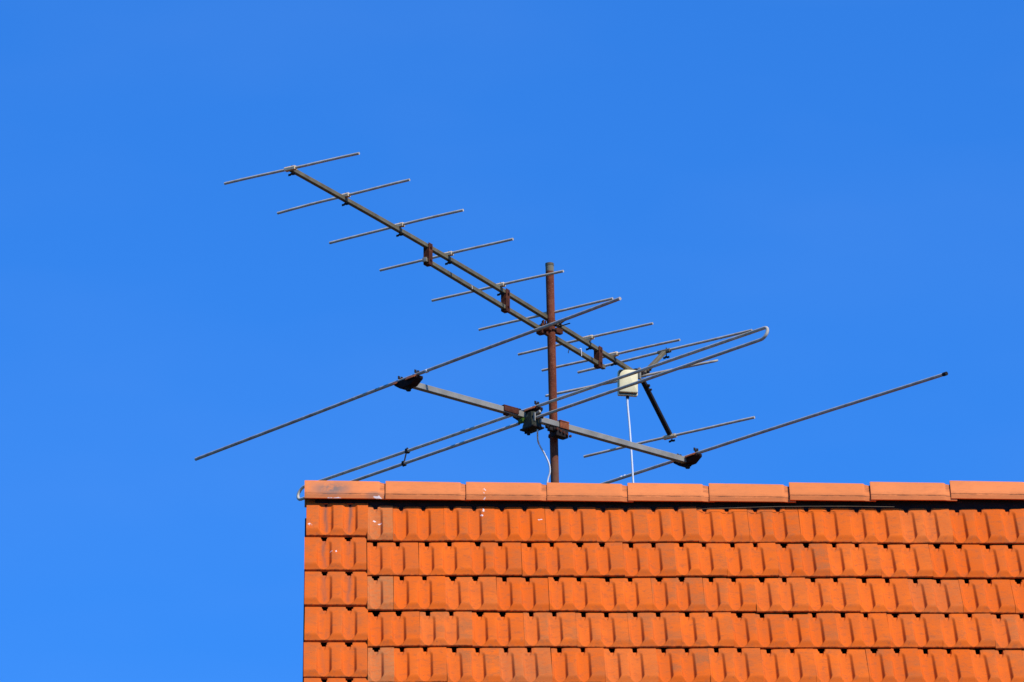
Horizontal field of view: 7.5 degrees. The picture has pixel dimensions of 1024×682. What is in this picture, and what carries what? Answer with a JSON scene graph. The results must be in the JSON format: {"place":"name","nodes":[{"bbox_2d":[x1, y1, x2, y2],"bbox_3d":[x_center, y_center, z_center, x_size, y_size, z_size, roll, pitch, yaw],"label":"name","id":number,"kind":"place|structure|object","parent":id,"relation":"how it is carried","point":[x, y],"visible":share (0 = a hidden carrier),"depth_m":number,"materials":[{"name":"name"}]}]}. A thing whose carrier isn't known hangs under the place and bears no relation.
{"place":"outdoors","nodes":[
{"label":"outdoors","id":0,"kind":"place"},
{"bbox_2d":[0,0,1023,681],"label":"sky","id":1,"kind":"structure","parent":0,"point":[843,179],"materials":[{"name":"blue"}]},
{"label":"ground","id":2,"kind":"structure","parent":0,"visible":0},
{"bbox_2d":[303,480,1023,681],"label":"house","id":3,"kind":"structure","parent":2,"relation":"on","point":[409,581],"depth_m":31.38,"materials":[{"name":"orange tile"}]},
{"bbox_2d":[545,262,558,482],"bbox_3d":[0.212,1.672,33.991,0.130,4.276,0.039,0,-20,-1],"label":"antenna mast","id":4,"kind":"object","parent":3,"relation":"on","point":[551,350],"visible":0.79,"depth_m":34.53,"materials":[{"name":"metal"}]},
{"bbox_2d":[224,152,754,457],"bbox_3d":[-0.160,-0.222,34.223,0.933,0.440,3.350,-12,-23,30],"label":"yagi antenna","id":5,"kind":"object","parent":4,"relation":"attached to","point":[507,295],"visible":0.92,"depth_m":34.45,"materials":[{"name":"aluminium"},{"name":"dark rusty steel"},{"name":"cream plastic"}]},
{"bbox_2d":[626,398,633,482],"bbox_3d":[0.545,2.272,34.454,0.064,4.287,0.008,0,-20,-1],"label":"antenna cable","id":6,"kind":"object","parent":5,"relation":"hanging from","point":[629,426],"visible":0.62,"depth_m":35.10,"materials":[{"name":"white plastic"}]},
{"bbox_2d":[195,297,947,500],"bbox_3d":[0.154,0.367,34.356,1.666,0.179,3.365,16,-25,-38],"label":"dipole antenna","id":7,"kind":"object","parent":4,"relation":"attached to","point":[532,419],"visible":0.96,"depth_m":34.20,"materials":[{"name":"metal"}]},
{"bbox_2d":[537,429,550,484],"bbox_3d":[0.128,1.982,33.750,0.083,3.317,0.265,-8,-21,22],"label":"antenna cable","id":8,"kind":"object","parent":7,"relation":"hanging from","point":[545,457],"visible":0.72,"depth_m":34.35,"materials":[{"name":"white plastic"}]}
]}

